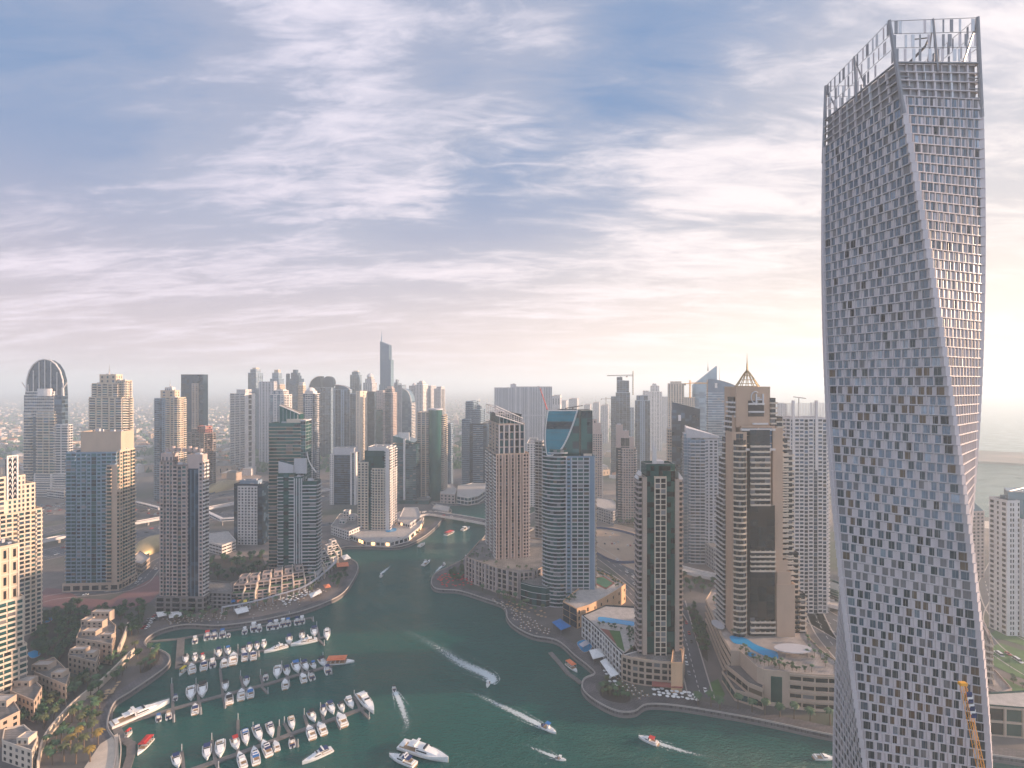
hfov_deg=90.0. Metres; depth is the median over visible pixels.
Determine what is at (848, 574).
window
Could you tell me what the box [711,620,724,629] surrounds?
canopy
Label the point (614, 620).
swimming pool
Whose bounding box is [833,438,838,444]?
window
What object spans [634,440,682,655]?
dark tower
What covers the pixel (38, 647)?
broadleaf tree
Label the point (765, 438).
window
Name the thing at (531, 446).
white block
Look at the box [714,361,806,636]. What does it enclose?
hotel tower
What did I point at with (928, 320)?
window
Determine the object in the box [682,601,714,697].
side road
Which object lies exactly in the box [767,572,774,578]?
window
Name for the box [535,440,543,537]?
construction tower
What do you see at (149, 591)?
red plaza
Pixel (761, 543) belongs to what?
window
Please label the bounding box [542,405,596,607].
sail top tower
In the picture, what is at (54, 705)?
broadleaf tree
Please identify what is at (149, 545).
metro station
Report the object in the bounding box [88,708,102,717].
broadleaf tree
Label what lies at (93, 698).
palm tree
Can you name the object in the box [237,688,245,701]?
cabin cruiser
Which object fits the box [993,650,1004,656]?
van
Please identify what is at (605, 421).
skyscraper
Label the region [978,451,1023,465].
spit of land
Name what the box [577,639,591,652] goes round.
awning
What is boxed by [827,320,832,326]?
window
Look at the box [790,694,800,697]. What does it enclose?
window
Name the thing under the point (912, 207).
window
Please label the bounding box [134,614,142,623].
broadleaf tree
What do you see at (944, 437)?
window
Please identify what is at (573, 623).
window
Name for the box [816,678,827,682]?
window
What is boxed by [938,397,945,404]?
window
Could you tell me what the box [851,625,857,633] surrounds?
window
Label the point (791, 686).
window
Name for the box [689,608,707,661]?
lawn
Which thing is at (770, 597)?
window
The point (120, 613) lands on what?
broadleaf tree
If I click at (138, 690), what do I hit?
quay wall
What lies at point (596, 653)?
awning
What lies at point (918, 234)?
window
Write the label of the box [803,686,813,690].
window
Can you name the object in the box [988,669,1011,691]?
sloped roof hall
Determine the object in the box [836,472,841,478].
window
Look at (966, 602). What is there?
window
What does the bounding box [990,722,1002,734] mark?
window
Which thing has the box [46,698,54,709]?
palm tree
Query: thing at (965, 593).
window
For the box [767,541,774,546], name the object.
window
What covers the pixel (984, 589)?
coast road
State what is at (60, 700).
broadleaf tree
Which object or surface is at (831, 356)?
window
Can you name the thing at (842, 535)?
window
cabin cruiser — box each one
[171,751,181,767]
[182,653,188,662]
[186,685,195,700]
[187,662,195,674]
[191,703,198,715]
[197,680,207,697]
[200,659,207,671]
[202,741,211,759]
[215,738,225,757]
[220,658,227,668]
[222,679,228,690]
[225,692,233,705]
[227,651,237,666]
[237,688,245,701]
[241,651,248,661]
[246,687,253,698]
[249,649,256,660]
[273,664,281,678]
[273,739,280,752]
[281,678,288,690]
[291,659,300,672]
[300,659,308,670]
[300,672,307,683]
[306,724,316,740]
[310,625,317,636]
[317,720,327,736]
[325,699,334,714]
[336,710,348,728]
[344,695,353,708]
[460,526,469,530]
[638,734,659,746]
[811,753,831,760]
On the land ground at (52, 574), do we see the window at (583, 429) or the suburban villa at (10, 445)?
the suburban villa at (10, 445)
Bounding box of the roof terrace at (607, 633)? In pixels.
[600,628,616,644]
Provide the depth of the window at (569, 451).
462.40 m
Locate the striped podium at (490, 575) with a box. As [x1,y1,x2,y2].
[465,537,541,598]
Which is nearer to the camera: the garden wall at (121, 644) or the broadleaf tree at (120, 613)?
the garden wall at (121, 644)
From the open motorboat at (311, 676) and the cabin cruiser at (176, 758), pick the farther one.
the open motorboat at (311, 676)
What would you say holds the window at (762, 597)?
in the hotel tower at (758, 591)
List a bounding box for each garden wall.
[37,648,134,767]
[117,622,128,653]
[118,735,121,767]
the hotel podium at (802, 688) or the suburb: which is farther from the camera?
the suburb
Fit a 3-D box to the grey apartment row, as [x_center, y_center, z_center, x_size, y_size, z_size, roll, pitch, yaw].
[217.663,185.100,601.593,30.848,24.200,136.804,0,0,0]
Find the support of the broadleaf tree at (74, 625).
on the garden ground at (63, 660)
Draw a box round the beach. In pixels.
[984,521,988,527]
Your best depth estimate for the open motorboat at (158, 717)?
304.69 m
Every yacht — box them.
[109,698,169,728]
[237,750,247,767]
[240,728,249,745]
[250,745,260,766]
[251,724,262,740]
[261,738,273,757]
[264,642,288,652]
[265,721,274,737]
[287,715,294,729]
[291,634,317,645]
[302,745,333,764]
[324,627,329,639]
[355,691,373,713]
[389,751,417,767]
[397,738,447,761]
[421,559,429,565]
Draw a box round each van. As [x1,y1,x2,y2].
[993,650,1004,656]
[1012,656,1023,662]
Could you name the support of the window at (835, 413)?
in the twisted tower at (903, 238)
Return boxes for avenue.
[534,528,687,621]
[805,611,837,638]
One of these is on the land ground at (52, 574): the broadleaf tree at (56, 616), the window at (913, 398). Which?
the broadleaf tree at (56, 616)
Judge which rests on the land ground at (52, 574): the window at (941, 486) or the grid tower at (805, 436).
the grid tower at (805, 436)
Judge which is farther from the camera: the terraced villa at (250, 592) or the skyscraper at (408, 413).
the skyscraper at (408, 413)
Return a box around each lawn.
[609,630,624,651]
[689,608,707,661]
[709,679,724,699]
[991,631,1023,645]
[993,643,1023,678]
[1002,677,1023,690]
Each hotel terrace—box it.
[722,668,757,706]
[727,664,763,709]
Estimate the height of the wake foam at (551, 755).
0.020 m
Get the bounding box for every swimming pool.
[28,650,40,657]
[385,528,396,531]
[597,617,634,625]
[728,635,779,659]
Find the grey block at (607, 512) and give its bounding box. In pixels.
[595,497,617,524]
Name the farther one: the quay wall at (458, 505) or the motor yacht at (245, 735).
the quay wall at (458, 505)
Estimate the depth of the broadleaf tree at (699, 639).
383.72 m
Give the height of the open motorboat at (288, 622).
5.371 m
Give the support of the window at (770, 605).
in the hotel tower at (758, 591)
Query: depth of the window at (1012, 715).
285.64 m
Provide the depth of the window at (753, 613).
357.40 m
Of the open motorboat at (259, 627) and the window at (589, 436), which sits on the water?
the open motorboat at (259, 627)
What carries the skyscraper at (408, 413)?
on the land ground at (52, 574)
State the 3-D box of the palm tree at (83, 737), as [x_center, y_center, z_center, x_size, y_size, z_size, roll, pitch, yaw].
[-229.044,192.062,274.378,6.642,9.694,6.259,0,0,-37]
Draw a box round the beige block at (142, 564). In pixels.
[135,550,149,572]
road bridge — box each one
[420,511,532,530]
[682,565,838,608]
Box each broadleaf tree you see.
[20,707,26,714]
[30,629,40,637]
[30,639,43,647]
[31,712,40,723]
[32,644,43,654]
[36,706,48,713]
[37,702,46,708]
[39,648,47,656]
[47,612,54,620]
[49,702,59,712]
[51,608,58,613]
[51,613,60,624]
[56,617,68,624]
[56,622,65,627]
[57,698,65,707]
[58,721,70,727]
[64,606,72,613]
[65,614,72,623]
[68,630,78,637]
[69,623,78,628]
[69,636,75,646]
[73,607,80,614]
[74,676,82,681]
[75,598,82,607]
[79,669,87,681]
[79,710,89,721]
[82,609,91,615]
[82,705,93,717]
[87,683,97,694]
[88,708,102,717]
[94,680,102,689]
[95,690,105,697]
[110,669,119,681]
[117,610,126,620]
[117,623,124,632]
[127,623,135,635]
[132,623,142,633]
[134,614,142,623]
[134,648,142,658]
[209,563,216,570]
[236,569,244,573]
[255,560,262,568]
[684,577,690,586]
[692,627,698,636]
[695,636,704,645]
[697,630,703,635]
[703,632,709,638]
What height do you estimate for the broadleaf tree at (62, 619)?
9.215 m
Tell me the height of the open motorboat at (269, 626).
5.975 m
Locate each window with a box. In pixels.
[63,586,69,590]
[73,586,79,590]
[92,585,98,589]
[101,585,107,589]
[541,588,545,593]
[563,602,569,611]
[563,609,569,617]
[563,615,569,623]
[566,441,571,448]
[567,449,571,455]
[570,606,576,614]
[570,613,576,621]
[570,619,576,627]
[573,418,578,425]
[573,426,578,432]
[573,434,578,440]
[573,441,578,448]
[573,449,578,455]
[581,411,586,417]
[581,419,586,425]
[581,427,586,433]
[581,434,586,440]
[581,442,586,448]
[581,450,586,455]
[587,411,591,417]
[587,419,591,425]
[587,427,591,433]
[587,434,591,440]
[587,442,591,448]
[621,438,624,445]
[625,438,628,445]
[727,670,735,679]
[739,695,747,702]
[748,401,763,415]
[749,687,761,696]
[750,430,755,435]
[750,436,755,441]
[750,506,757,511]
[750,513,757,518]
[750,520,757,525]
[750,527,757,532]
[750,534,757,539]
[750,541,757,546]
[750,572,757,578]
[750,579,757,585]
[750,587,757,593]
[750,594,757,601]
[750,602,757,608]
[750,610,757,616]
[757,430,762,435]
[757,436,762,441]
[759,506,765,511]
[759,513,765,518]
[759,520,765,525]
[759,527,765,532]
[759,534,765,539]
[759,541,765,546]
[759,572,765,578]
[759,579,765,585]
[759,587,765,593]
[759,594,765,601]
[759,602,765,608]
[759,610,765,616]
[763,430,769,435]
[763,436,769,441]
[767,506,774,511]
[767,513,774,518]
[767,520,774,525]
[767,527,774,532]
[767,534,774,539]
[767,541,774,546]
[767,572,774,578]
[767,579,774,585]
[767,587,774,593]
[767,594,774,601]
[767,602,774,608]
[767,610,774,616]
[771,676,781,702]
[790,676,800,680]
[790,685,800,688]
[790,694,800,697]
[803,677,813,681]
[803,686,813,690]
[803,695,813,698]
[803,704,813,707]
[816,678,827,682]
[816,687,827,691]
[816,696,827,699]
[816,705,827,708]
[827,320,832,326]
[828,329,832,335]
[828,345,833,351]
[829,353,833,359]
[829,362,834,368]
[830,370,834,376]
[830,378,835,384]
[830,387,835,393]
[831,395,836,401]
[831,404,836,409]
[832,412,837,418]
[832,420,837,427]
[833,429,838,435]
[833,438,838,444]
[834,446,839,452]
[835,455,840,461]
[835,463,840,470]
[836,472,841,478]
[837,481,842,487]
[837,489,843,496]
[838,498,843,505]
[839,507,844,514]
[840,516,845,523]
[841,525,846,532]
[841,534,847,541]
[842,543,848,550]
[843,552,849,559]
[844,561,850,568]
[845,570,851,577]
[846,579,851,586]
[847,588,853,596]
[848,598,854,605]
[849,607,855,614]
[850,616,856,623]
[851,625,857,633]
[853,635,858,642]
[853,644,859,652]
[907,387,911,394]
[909,203,915,212]
[909,406,914,412]
[910,396,915,403]
[911,213,916,221]
[912,222,918,231]
[912,415,917,422]
[914,232,919,240]
[915,242,921,250]
[916,368,921,375]
[916,462,921,469]
[917,251,922,259]
[918,261,924,269]
[920,271,925,278]
[920,416,925,422]
[921,280,927,288]
[923,290,929,297]
[923,425,929,432]
[924,299,930,307]
[924,358,929,365]
[924,368,928,375]
[925,309,932,317]
[927,319,933,326]
[927,378,932,384]
[927,387,931,394]
[928,329,935,336]
[928,463,934,470]
[930,338,936,346]
[931,348,938,355]
[932,358,939,365]
[934,368,940,375]
[935,377,942,384]
[937,387,943,394]
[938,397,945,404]
[938,455,943,462]
[939,483,944,490]
[940,407,946,414]
[940,474,945,481]
[941,416,948,424]
[942,426,949,433]
[943,436,950,443]
[945,446,952,453]
[946,455,953,463]
[948,465,955,472]
[949,475,956,482]
[950,484,957,492]
[951,494,958,502]
[953,504,960,512]
[954,514,961,521]
[955,523,962,531]
[956,533,963,541]
[958,543,965,551]
[959,552,966,560]
[960,562,967,570]
[961,571,968,579]
[962,581,969,589]
[963,591,970,599]
[965,600,971,608]
[965,610,972,618]
[967,619,973,627]
[967,629,974,637]
[990,708,1002,719]
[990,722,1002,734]
[1007,710,1020,721]
[1007,724,1020,735]
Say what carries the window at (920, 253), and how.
in the twisted tower at (903, 238)
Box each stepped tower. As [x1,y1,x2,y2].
[0,455,42,635]
[0,538,27,693]
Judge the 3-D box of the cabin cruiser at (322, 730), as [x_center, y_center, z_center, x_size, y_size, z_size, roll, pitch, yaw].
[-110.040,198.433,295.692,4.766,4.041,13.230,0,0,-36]
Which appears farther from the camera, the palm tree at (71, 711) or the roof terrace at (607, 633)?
the roof terrace at (607, 633)
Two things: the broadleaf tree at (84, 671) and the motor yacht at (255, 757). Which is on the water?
the motor yacht at (255, 757)
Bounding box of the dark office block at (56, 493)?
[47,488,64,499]
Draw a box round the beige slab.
[593,419,602,497]
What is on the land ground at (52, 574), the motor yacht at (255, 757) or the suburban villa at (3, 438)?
the suburban villa at (3, 438)
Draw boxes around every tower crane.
[607,371,633,394]
[684,380,706,397]
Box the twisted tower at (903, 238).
[821,16,992,767]
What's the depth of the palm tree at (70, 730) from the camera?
279.43 m
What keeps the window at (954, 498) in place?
in the twisted tower at (903, 238)
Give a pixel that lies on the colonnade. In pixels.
(312, 581)
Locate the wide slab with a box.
[494,383,551,450]
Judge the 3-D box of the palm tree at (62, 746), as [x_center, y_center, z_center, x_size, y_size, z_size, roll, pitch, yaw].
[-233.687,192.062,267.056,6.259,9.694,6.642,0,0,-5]
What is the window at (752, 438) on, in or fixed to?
in the hotel tower at (758, 591)
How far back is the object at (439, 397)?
1446.25 m
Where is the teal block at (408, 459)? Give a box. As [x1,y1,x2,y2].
[393,432,431,503]
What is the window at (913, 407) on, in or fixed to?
in the twisted tower at (903, 238)
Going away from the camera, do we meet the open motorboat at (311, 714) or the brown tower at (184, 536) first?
the open motorboat at (311, 714)
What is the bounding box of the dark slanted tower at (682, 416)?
[667,402,699,475]
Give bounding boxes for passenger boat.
[124,727,131,737]
[137,734,154,755]
[179,665,186,675]
[326,655,353,664]
[443,530,454,535]
[565,659,576,671]
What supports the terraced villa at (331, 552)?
on the land ground at (52, 574)
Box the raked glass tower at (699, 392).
[692,366,719,438]
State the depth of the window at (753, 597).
357.40 m
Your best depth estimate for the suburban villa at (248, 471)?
1100.78 m
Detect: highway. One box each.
[42,455,603,560]
[42,479,329,532]
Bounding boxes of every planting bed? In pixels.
[141,650,159,672]
[600,684,629,702]
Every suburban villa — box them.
[0,436,6,440]
[0,458,10,464]
[0,464,4,475]
[5,444,19,448]
[6,439,17,442]
[13,456,23,463]
[134,440,149,445]
[134,446,146,452]
[135,457,144,463]
[135,463,144,472]
[137,443,151,447]
[144,463,153,471]
[216,463,237,474]
[217,446,229,450]
[221,448,228,454]
[221,470,230,477]
[227,470,241,480]
[241,467,255,475]
[602,468,609,475]
[604,450,610,456]
[609,472,615,478]
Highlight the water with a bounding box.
[111,386,1023,767]
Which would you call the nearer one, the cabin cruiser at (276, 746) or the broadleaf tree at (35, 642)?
the cabin cruiser at (276, 746)
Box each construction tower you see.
[187,425,215,484]
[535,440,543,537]
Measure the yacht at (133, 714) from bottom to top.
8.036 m
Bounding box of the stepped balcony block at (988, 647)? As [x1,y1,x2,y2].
[983,621,993,685]
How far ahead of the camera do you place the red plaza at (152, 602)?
461.39 m
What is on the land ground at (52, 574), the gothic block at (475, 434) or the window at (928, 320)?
the gothic block at (475, 434)
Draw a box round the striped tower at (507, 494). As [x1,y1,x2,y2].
[485,404,529,559]
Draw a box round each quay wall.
[107,521,440,767]
[430,536,1023,766]
[433,500,484,512]
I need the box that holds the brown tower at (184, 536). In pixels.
[155,446,211,613]
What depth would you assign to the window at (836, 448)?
197.28 m
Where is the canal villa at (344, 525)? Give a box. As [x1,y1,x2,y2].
[331,509,361,540]
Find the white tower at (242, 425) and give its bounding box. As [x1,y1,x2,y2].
[229,389,255,470]
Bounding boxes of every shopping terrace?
[440,483,456,503]
[456,482,485,505]
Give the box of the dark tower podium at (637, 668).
[621,645,684,688]
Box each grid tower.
[358,444,396,530]
[778,396,829,612]
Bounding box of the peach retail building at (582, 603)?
[563,571,625,628]
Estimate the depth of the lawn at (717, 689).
329.93 m
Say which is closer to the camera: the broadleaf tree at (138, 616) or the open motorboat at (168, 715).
the open motorboat at (168, 715)
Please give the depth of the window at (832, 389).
199.70 m
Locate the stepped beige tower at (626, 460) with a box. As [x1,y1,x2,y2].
[616,424,636,523]
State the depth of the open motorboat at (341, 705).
315.50 m
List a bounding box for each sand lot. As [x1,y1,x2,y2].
[216,475,261,490]
[596,526,634,569]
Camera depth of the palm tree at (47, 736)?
277.74 m
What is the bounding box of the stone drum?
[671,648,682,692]
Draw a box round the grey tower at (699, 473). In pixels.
[682,425,718,563]
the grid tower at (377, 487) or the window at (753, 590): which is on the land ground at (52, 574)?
the grid tower at (377, 487)
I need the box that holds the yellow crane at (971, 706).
[957,681,984,767]
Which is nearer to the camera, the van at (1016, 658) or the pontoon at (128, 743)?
the pontoon at (128, 743)
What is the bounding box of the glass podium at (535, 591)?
[521,576,550,606]
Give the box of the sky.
[0,0,1023,385]
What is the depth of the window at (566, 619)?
422.46 m
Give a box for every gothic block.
[447,422,452,483]
[461,400,488,484]
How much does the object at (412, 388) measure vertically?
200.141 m
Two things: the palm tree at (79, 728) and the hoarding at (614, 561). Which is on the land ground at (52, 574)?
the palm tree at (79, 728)
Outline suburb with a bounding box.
[0,388,691,437]
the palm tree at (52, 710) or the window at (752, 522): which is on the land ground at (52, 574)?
the palm tree at (52, 710)
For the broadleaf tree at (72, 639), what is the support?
on the garden ground at (63, 660)
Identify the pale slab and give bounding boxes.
[552,395,561,409]
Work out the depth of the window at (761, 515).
357.40 m
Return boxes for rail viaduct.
[42,488,329,542]
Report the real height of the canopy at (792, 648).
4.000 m
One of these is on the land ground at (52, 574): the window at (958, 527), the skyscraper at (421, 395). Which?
the skyscraper at (421, 395)
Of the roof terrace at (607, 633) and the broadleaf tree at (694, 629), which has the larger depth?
the broadleaf tree at (694, 629)
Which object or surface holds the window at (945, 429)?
in the twisted tower at (903, 238)
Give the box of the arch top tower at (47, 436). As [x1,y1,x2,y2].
[21,359,72,496]
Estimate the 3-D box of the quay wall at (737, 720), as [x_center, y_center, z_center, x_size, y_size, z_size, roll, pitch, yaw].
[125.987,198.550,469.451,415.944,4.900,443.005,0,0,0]
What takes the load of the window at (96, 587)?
in the glass front tower at (100, 524)
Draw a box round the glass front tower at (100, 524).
[62,429,136,591]
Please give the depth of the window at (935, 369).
172.07 m
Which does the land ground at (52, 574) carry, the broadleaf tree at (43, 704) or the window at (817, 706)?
the broadleaf tree at (43, 704)
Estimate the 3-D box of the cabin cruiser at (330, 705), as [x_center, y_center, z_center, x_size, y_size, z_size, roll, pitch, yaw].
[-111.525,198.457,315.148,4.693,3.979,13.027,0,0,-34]
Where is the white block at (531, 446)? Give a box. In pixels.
[527,437,537,506]
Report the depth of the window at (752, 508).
357.40 m
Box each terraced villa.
[231,573,250,603]
[244,572,260,602]
[257,569,271,599]
[270,567,282,595]
[282,564,293,592]
[293,563,305,588]
[304,567,315,584]
[321,548,332,569]
[321,562,324,578]
[325,543,337,562]
[327,538,341,557]
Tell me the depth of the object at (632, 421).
1351.34 m
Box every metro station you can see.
[135,535,159,555]
[209,480,237,494]
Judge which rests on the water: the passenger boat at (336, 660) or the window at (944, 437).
the passenger boat at (336, 660)
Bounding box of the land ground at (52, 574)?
[0,386,1023,767]
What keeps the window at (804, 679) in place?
in the hotel podium at (802, 688)
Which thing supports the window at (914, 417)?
in the twisted tower at (903, 238)
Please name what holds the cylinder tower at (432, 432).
on the land ground at (52, 574)
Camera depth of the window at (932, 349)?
171.99 m
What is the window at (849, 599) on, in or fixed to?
in the twisted tower at (903, 238)
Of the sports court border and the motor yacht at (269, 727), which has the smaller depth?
the motor yacht at (269, 727)
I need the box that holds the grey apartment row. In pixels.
[705,542,715,570]
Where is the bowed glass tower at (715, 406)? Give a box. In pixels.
[706,379,734,493]
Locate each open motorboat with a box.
[155,713,161,722]
[165,710,171,720]
[173,693,177,701]
[192,635,197,644]
[192,652,197,660]
[200,652,204,659]
[204,629,210,640]
[209,657,215,668]
[211,629,217,639]
[215,646,221,656]
[219,628,225,638]
[225,645,230,654]
[229,734,239,748]
[242,626,247,634]
[243,675,249,685]
[246,642,252,651]
[250,621,257,632]
[254,641,259,649]
[257,624,261,632]
[261,639,266,648]
[263,672,267,680]
[266,620,272,630]
[272,619,279,629]
[280,618,285,627]
[283,664,289,674]
[285,617,290,626]
[286,633,292,643]
[288,736,295,748]
[294,616,299,625]
[299,615,304,624]
[299,630,304,638]
[306,708,315,721]
[308,670,315,681]
[309,660,315,668]
[317,655,325,665]
[320,704,326,716]
[324,664,330,675]
[337,700,344,712]
[540,721,555,733]
[555,754,565,760]
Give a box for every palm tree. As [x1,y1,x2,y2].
[36,713,48,729]
[40,734,52,745]
[42,745,54,758]
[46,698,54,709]
[46,749,56,764]
[47,690,57,704]
[49,706,59,720]
[51,739,60,752]
[55,741,70,761]
[56,725,67,743]
[61,733,76,749]
[64,726,74,743]
[66,708,76,722]
[67,685,73,700]
[69,742,83,763]
[73,705,83,714]
[74,681,82,690]
[74,725,83,741]
[76,712,86,721]
[77,721,85,733]
[77,732,90,751]
[81,672,90,684]
[83,745,95,761]
[85,718,98,737]
[89,696,99,707]
[90,700,100,708]
[91,674,100,679]
[91,728,105,744]
[104,653,114,665]
[130,640,138,648]
[135,661,144,672]
[693,691,703,704]
[715,695,724,709]
[733,692,743,708]
[747,698,757,711]
[760,697,770,714]
[774,702,785,716]
[790,701,799,718]
[804,706,814,720]
[823,707,832,724]
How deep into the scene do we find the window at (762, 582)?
357.40 m
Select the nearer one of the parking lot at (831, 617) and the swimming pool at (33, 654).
the swimming pool at (33, 654)
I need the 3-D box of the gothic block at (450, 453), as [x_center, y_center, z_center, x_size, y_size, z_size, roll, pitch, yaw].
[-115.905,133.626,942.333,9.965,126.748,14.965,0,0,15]
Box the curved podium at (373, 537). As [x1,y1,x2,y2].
[351,511,423,546]
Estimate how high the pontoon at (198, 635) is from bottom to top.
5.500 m
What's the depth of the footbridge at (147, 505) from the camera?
792.43 m
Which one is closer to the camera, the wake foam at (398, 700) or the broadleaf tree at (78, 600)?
the wake foam at (398, 700)
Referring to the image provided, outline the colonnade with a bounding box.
[221,558,337,612]
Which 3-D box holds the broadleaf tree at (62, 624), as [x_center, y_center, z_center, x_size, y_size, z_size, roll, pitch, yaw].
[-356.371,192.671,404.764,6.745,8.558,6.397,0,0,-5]
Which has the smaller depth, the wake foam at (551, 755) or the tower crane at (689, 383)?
the wake foam at (551, 755)
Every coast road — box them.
[978,563,1023,674]
[978,579,1023,639]
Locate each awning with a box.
[156,611,166,616]
[169,611,181,617]
[234,606,248,615]
[309,589,321,597]
[336,562,348,566]
[341,554,349,559]
[552,619,570,631]
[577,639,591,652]
[579,640,589,646]
[589,648,604,658]
[600,658,618,679]
[652,681,682,687]
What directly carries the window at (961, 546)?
in the twisted tower at (903, 238)
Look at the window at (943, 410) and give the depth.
171.78 m
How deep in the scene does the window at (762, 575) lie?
357.40 m
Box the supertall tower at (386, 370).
[379,333,393,389]
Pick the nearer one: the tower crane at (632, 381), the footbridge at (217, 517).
the footbridge at (217, 517)
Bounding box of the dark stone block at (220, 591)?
[208,580,230,608]
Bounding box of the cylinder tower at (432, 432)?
[417,408,447,500]
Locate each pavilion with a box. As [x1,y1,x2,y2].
[398,507,420,527]
[432,503,449,512]
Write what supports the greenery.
on the land ground at (52, 574)
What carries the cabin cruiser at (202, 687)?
on the water
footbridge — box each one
[135,501,159,513]
[209,511,233,525]
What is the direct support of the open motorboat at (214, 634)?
on the water
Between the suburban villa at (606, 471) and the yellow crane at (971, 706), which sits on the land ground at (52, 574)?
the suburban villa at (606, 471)
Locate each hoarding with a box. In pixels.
[596,527,634,535]
[596,552,633,563]
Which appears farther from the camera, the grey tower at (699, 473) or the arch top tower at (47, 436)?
the arch top tower at (47, 436)
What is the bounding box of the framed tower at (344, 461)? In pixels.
[330,447,360,504]
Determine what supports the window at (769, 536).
in the hotel tower at (758, 591)
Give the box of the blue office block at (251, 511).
[234,478,268,544]
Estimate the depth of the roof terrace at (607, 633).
370.42 m
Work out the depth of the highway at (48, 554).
678.91 m
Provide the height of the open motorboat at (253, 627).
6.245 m
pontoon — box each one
[108,707,113,728]
[110,726,136,767]
[121,658,332,726]
[147,611,314,642]
[175,638,184,669]
[177,621,324,665]
[180,690,369,767]
[548,652,581,684]
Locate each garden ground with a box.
[27,610,88,674]
[209,556,267,581]
[617,523,634,528]
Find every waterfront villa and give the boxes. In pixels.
[0,694,19,747]
[2,724,37,767]
[10,675,41,721]
[31,657,69,704]
[68,643,99,677]
[76,609,115,664]
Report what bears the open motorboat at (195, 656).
on the water
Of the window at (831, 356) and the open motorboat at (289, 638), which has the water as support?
the open motorboat at (289, 638)
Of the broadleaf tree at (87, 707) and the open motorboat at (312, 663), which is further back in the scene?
the open motorboat at (312, 663)
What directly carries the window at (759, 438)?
in the hotel tower at (758, 591)
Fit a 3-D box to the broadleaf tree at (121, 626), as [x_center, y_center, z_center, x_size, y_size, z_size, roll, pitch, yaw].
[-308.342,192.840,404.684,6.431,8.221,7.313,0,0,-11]
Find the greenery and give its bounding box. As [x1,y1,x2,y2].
[0,392,634,472]
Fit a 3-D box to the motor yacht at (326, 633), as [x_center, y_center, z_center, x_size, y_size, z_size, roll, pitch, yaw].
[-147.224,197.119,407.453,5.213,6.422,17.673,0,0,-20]
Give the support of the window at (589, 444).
in the sail top tower at (569, 524)
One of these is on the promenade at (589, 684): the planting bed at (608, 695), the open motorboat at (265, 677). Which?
the planting bed at (608, 695)
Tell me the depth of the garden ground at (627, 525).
712.42 m
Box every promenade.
[88,521,439,750]
[431,536,1023,757]
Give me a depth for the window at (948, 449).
171.61 m
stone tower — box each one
[88,365,133,430]
[154,386,186,500]
[972,503,984,577]
[989,487,1023,636]
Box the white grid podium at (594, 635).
[582,605,637,676]
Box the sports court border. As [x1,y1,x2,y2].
[596,576,613,588]
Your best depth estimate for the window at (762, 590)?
357.40 m
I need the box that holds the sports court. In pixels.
[596,577,611,587]
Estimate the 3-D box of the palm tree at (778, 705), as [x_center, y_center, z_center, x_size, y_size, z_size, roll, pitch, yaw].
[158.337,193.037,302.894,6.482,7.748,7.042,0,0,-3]
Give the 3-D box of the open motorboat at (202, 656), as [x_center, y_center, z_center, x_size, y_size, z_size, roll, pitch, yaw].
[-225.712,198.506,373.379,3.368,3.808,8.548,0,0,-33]
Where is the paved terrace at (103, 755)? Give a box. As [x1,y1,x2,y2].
[84,733,118,767]
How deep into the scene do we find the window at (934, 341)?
171.95 m
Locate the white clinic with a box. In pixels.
[209,531,235,554]
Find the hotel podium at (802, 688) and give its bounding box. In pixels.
[705,588,834,711]
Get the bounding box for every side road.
[42,509,152,536]
[45,522,332,601]
[597,567,634,603]
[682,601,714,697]
[807,613,835,658]
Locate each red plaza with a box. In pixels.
[42,575,159,611]
[150,593,183,614]
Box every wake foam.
[392,691,407,720]
[441,650,499,684]
[489,699,542,726]
[540,751,558,757]
[659,741,690,752]
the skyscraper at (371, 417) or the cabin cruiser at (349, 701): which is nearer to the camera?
the cabin cruiser at (349, 701)
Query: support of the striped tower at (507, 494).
on the land ground at (52, 574)
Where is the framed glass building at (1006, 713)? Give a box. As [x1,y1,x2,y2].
[988,690,1023,738]
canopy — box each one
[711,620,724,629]
[774,643,811,656]
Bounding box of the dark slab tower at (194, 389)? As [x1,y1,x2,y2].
[181,374,207,461]
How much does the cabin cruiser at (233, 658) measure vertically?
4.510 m
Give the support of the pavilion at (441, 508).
on the land ground at (52, 574)
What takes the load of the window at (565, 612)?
in the peach retail building at (582, 603)
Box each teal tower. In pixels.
[268,405,310,572]
[277,452,322,582]
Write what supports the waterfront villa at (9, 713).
on the land ground at (52, 574)
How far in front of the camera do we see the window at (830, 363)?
200.98 m
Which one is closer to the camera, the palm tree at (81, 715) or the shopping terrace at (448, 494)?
the palm tree at (81, 715)
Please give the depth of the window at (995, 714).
286.97 m
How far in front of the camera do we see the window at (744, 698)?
315.56 m

